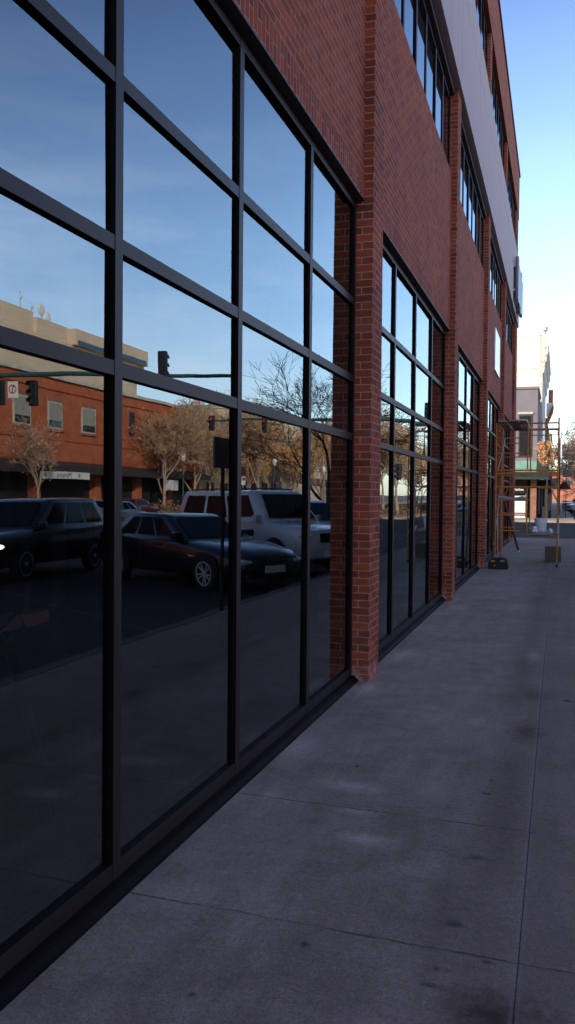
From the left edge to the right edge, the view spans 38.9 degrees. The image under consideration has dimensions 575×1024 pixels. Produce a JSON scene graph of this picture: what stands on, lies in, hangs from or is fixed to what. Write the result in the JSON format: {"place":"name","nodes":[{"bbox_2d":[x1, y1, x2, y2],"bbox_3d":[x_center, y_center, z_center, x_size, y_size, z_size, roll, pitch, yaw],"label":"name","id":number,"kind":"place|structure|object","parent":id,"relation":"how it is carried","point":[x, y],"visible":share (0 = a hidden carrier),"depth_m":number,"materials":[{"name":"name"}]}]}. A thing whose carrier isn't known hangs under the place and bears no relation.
{"place":"outdoors","nodes":[
{"label":"outdoors","id":0,"kind":"place"},
{"bbox_2d":[0,538,574,1023],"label":"sidewalk","id":1,"kind":"structure","parent":0,"point":[392,840],"depth_m":3.73,"materials":[{"name":"concrete"}]},
{"bbox_2d":[0,0,520,1011],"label":"brick building","id":2,"kind":"structure","parent":1,"relation":"on","point":[256,306],"depth_m":7.50,"materials":[{"name":"brick"}]},
{"bbox_2d":[0,626,60,813],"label":"trestle","id":3,"kind":"object","parent":2,"relation":"on","point":[29,637],"visible":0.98,"depth_m":4.37,"materials":[{"name":"black plastic"}]},
{"bbox_2d":[0,609,48,632],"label":"pale board","id":4,"kind":"object","parent":3,"relation":"on","point":[30,617],"visible":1,"depth_m":4.47,"materials":[{"name":"white paint"}]},
{"bbox_2d":[0,609,25,642],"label":"black cable","id":5,"kind":"object","parent":4,"relation":"hanging from","point":[7,621],"visible":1,"depth_m":4.27,"materials":[{"name":"plastic"}]},
{"bbox_2d":[0,0,357,1011],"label":"storefront window","id":6,"kind":"structure","parent":2,"relation":"in","point":[35,939],"depth_m":4.00,"materials":[{"name":"brown metal"}]},
{"bbox_2d":[378,241,445,662],"bbox_3d":[1.613,-0.691,10.519,0.175,4.360,5.686,1,1,18],"label":"storefront window","id":7,"kind":"structure","parent":2,"relation":"in","point":[392,635],"depth_m":10.53,"materials":[{"name":"brown metal"}]},
{"bbox_2d":[394,0,449,164],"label":"upper window","id":8,"kind":"structure","parent":2,"relation":"in","point":[413,14],"depth_m":11.00,"materials":[{"name":"blue glass"}]},
{"bbox_2d":[455,350,479,591],"bbox_3d":[3.538,-0.803,16.302,0.175,4.360,5.686,1,1,18],"label":"storefront window","id":9,"kind":"structure","parent":2,"relation":"in","point":[468,403],"depth_m":16.79,"materials":[{"name":"black glass"}]},
{"bbox_2d":[460,137,483,266],"bbox_3d":[3.592,-6.119,16.181,0.108,1.245,5.686,1,1,18],"label":"upper window","id":10,"kind":"structure","parent":2,"relation":"in","point":[469,200],"depth_m":16.40,"materials":[{"name":"blue glass"}]},
{"bbox_2d":[475,0,487,69],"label":"upper window","id":11,"kind":"structure","parent":2,"relation":"in","point":[479,3],"depth_m":17.76,"materials":[{"name":"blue glass"}]},
{"bbox_2d":[486,394,497,562],"bbox_3d":[5.464,-0.915,22.085,0.175,4.360,5.686,1,1,18],"label":"storefront window","id":12,"kind":"structure","parent":2,"relation":"in","point":[492,408],"depth_m":22.77,"materials":[{"name":"black glass"}]},
{"bbox_2d":[490,244,500,320],"bbox_3d":[5.518,-6.230,21.964,0.108,1.245,5.686,1,1,18],"label":"upper window","id":13,"kind":"structure","parent":2,"relation":"in","point":[495,283],"depth_m":22.64,"materials":[{"name":"blue glass"}]},
{"bbox_2d":[494,327,499,377],"bbox_3d":[5.827,-4.405,22.642,0.038,1.120,1.700,1,1,18],"label":"white signboard","id":14,"kind":"object","parent":2,"relation":"attached to","point":[496,353],"visible":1,"depth_m":22.36},
{"bbox_2d":[492,65,503,169],"bbox_3d":[5.583,-10.271,21.865,0.108,1.640,5.686,1,1,18],"label":"upper window","id":15,"kind":"structure","parent":2,"relation":"in","point":[494,93],"depth_m":22.10,"materials":[{"name":"blue glass"}]},
{"bbox_2d":[503,419,509,546],"bbox_3d":[7.390,-1.026,27.868,0.175,4.360,5.686,1,1,18],"label":"storefront window","id":16,"kind":"structure","parent":2,"relation":"in","point":[506,433],"depth_m":29.21,"materials":[{"name":"brown metal"}]},
{"bbox_2d":[506,303,511,353],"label":"upper window","id":17,"kind":"structure","parent":2,"relation":"in","point":[508,320],"depth_m":28.71,"materials":[{"name":"black glass"}]},
{"bbox_2d":[507,170,514,228],"bbox_3d":[7.509,-10.383,27.647,0.108,1.640,5.686,1,1,18],"label":"upper window","id":18,"kind":"structure","parent":2,"relation":"in","point":[509,191],"depth_m":27.99,"materials":[{"name":"black glass"}]},
{"bbox_2d":[513,256,522,317],"bbox_3d":[8.279,-7.970,29.188,0.168,1.600,3.500,1,1,18],"label":"letter sign","id":19,"kind":"object","parent":2,"relation":"attached to","point":[518,292],"visible":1,"depth_m":27.99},
{"bbox_2d":[490,488,492,556],"bbox_3d":[4.921,0.366,19.620,0.028,1.902,0.184,0,1,-21],"label":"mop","id":20,"kind":"object","parent":1,"relation":"on","point":[491,522],"visible":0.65,"depth_m":19.61,"materials":[{"name":"plastic"}]},
{"bbox_2d":[497,511,497,556],"bbox_3d":[5.062,0.642,19.631,0.027,1.352,0.151,1,1,4],"label":"mop","id":21,"kind":"object","parent":1,"relation":"on","point":[497,533],"visible":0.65,"depth_m":19.63},
{"bbox_2d":[487,554,508,569],"bbox_3d":[4.925,1.149,19.036,0.473,0.360,0.295,1,1,18],"label":"tool bag","id":22,"kind":"object","parent":1,"relation":"on","point":[494,562],"visible":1,"depth_m":18.92,"materials":[{"name":"black fabric"}]},
{"bbox_2d":[503,501,519,551],"bbox_3d":[6.822,0.443,24.787,0.521,1.570,0.071,1,1,8],"label":"leaning pole","id":23,"kind":"object","parent":1,"relation":"on","point":[511,525],"visible":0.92,"depth_m":24.76,"materials":[{"name":"black metal"}]},
{"bbox_2d":[493,417,560,566],"bbox_3d":[6.141,-0.500,20.788,1.534,3.599,2.213,1,1,18],"label":"scaffold","id":24,"kind":"object","parent":1,"relation":"on","point":[528,429],"visible":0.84,"depth_m":19.95,"materials":[{"name":"metal"}]},
{"bbox_2d":[498,420,511,429],"bbox_3d":[5.604,-2.221,20.913,0.200,0.043,2.600,1,1,18],"label":"walk board","id":25,"kind":"object","parent":24,"relation":"on","point":[507,427],"visible":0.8,"depth_m":20.77,"materials":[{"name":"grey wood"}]},
{"bbox_2d":[498,496,526,500],"bbox_3d":[5.480,-0.334,19.869,0.693,0.125,0.117,1,1,18],"label":"dust sheet","id":26,"kind":"object","parent":24,"relation":"on","point":[513,499],"visible":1,"depth_m":19.83,"materials":[{"name":"grey fabric"}]},
{"bbox_2d":[509,419,521,428],"bbox_3d":[5.832,-2.216,20.774,0.200,0.043,2.720,1,1,18],"label":"walk board","id":27,"kind":"object","parent":24,"relation":"on","point":[516,426],"visible":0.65,"depth_m":20.35,"materials":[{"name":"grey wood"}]},
{"bbox_2d":[518,419,529,428],"bbox_3d":[6.022,-2.211,20.648,0.200,0.043,2.840,1,1,18],"label":"walk board","id":28,"kind":"object","parent":24,"relation":"on","point":[523,426],"visible":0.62,"depth_m":19.77,"materials":[{"name":"grey metal"}]},
{"bbox_2d":[531,530,552,534],"bbox_3d":[6.481,0.510,20.674,0.500,0.038,2.400,1,1,18],"label":"walk board","id":29,"kind":"object","parent":24,"relation":"on","point":[542,533],"visible":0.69,"depth_m":19.56,"materials":[{"name":"grey wood"}]},
{"bbox_2d":[531,526,536,532],"bbox_3d":[6.048,0.419,19.960,0.157,0.168,0.361,1,1,18],"label":"crumpled cloth","id":30,"kind":"object","parent":29,"relation":"on","point":[533,529],"visible":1,"depth_m":19.86,"materials":[{"name":"white fabric"}]},
{"bbox_2d":[534,518,546,531],"bbox_3d":[6.402,0.324,20.585,0.318,0.335,0.325,1,1,18],"label":"bucket","id":31,"kind":"object","parent":29,"relation":"on","point":[540,524],"visible":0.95,"depth_m":20.47,"materials":[{"name":"white plastic"}]},
{"bbox_2d":[545,546,560,561],"bbox_3d":[6.960,1.098,21.357,0.405,0.395,0.375,1,1,18],"label":"cardboard box","id":32,"kind":"object","parent":1,"relation":"on","point":[550,553],"visible":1,"depth_m":21.21,"materials":[{"name":"brown cardboard"}]},
{"bbox_2d":[515,386,551,517],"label":"corner building","id":33,"kind":"structure","parent":0,"point":[528,403],"depth_m":63.27,"materials":[{"name":"grey paint"}]},
{"bbox_2d":[515,480,527,493],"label":"shop window","id":34,"kind":"structure","parent":33,"relation":"in","point":[517,482],"depth_m":63.61,"materials":[{"name":"black glass"}]},
{"bbox_2d":[518,412,532,456],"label":"window","id":35,"kind":"structure","parent":33,"relation":"in","point":[522,448],"depth_m":63.24,"materials":[{"name":"black glass"}]},
{"bbox_2d":[517,325,550,479],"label":"cream building","id":36,"kind":"structure","parent":0,"point":[533,361],"depth_m":70.76,"materials":[{"name":"paint"}]},
{"bbox_2d":[500,0,574,469],"label":"sky","id":37,"kind":"structure","parent":0,"point":[539,35],"materials":[{"name":"blue"}]},
{"bbox_2d":[514,522,574,538],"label":"cross street","id":38,"kind":"structure","parent":0,"point":[566,530],"depth_m":45.06,"materials":[{"name":"grey asphalt"}]},
{"bbox_2d":[514,501,574,522],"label":"pavement","id":39,"kind":"structure","parent":0,"point":[569,518],"depth_m":62.92,"materials":[{"name":"concrete"}]},
{"bbox_2d":[542,485,548,517],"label":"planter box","id":40,"kind":"object","parent":39,"relation":"on","point":[543,512],"visible":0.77,"depth_m":62.89,"materials":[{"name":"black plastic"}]},
{"bbox_2d":[535,439,555,518],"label":"street tree","id":41,"kind":"object","parent":39,"relation":"on","point":[546,459],"visible":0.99,"depth_m":61.44,"materials":[{"name":"brown plant"}]},
{"bbox_2d":[556,432,561,517],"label":"lamp post","id":42,"kind":"object","parent":39,"relation":"on","point":[560,454],"visible":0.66,"depth_m":63.07,"materials":[{"name":"black metal"}]},
{"bbox_2d":[552,470,574,500],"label":"end building","id":43,"kind":"structure","parent":39,"relation":"on","point":[570,498],"depth_m":307.50,"materials":[{"name":"brick"}]},
{"bbox_2d":[560,481,570,515],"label":"market umbrella","id":44,"kind":"object","parent":39,"relation":"on","point":[563,485],"visible":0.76,"depth_m":68.78,"materials":[{"name":"red fabric"}]},
{"bbox_2d":[563,461,569,517],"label":"bracket sign","id":45,"kind":"object","parent":39,"relation":"on","point":[566,473],"visible":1,"depth_m":65.26,"materials":[{"name":"metal"}]},
{"bbox_2d":[544,390,553,479],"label":"gabled building","id":46,"kind":"structure","parent":0,"point":[549,408],"depth_m":89.91,"materials":[{"name":"white paint"}]},
{"bbox_2d":[562,501,574,519],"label":"road","id":47,"kind":"structure","parent":0,"point":[572,513],"depth_m":88.56,"materials":[{"name":"grey asphalt"}]},
{"bbox_2d":[544,420,574,492],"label":"street tree","id":48,"kind":"object","parent":47,"relation":"on","point":[555,468],"visible":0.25,"depth_m":81.06,"materials":[{"name":"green plant"}]},
{"bbox_2d":[550,442,570,468],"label":"street tree","id":49,"kind":"object","parent":47,"relation":"on","point":[557,451],"visible":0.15,"depth_m":121.33,"materials":[{"name":"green plant"}]},
{"bbox_2d":[548,417,574,490],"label":"street tree","id":50,"kind":"object","parent":47,"relation":"on","point":[570,455],"visible":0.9,"depth_m":65.64,"materials":[{"name":"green plant"}]},
{"bbox_2d":[549,422,574,504],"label":"street tree","id":51,"kind":"object","parent":47,"relation":"on","point":[568,439],"visible":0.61,"depth_m":74.40,"materials":[{"name":"brown plant"}]},
{"bbox_2d":[562,498,574,508],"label":"parked car","id":52,"kind":"object","parent":47,"relation":"on","point":[567,503],"visible":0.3,"depth_m":101.20,"materials":[{"name":"white paint"}]},
{"bbox_2d":[564,502,574,512],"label":"parked car","id":53,"kind":"object","parent":47,"relation":"on","point":[570,508],"visible":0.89,"depth_m":91.28,"materials":[{"name":"white paint"}]}
]}

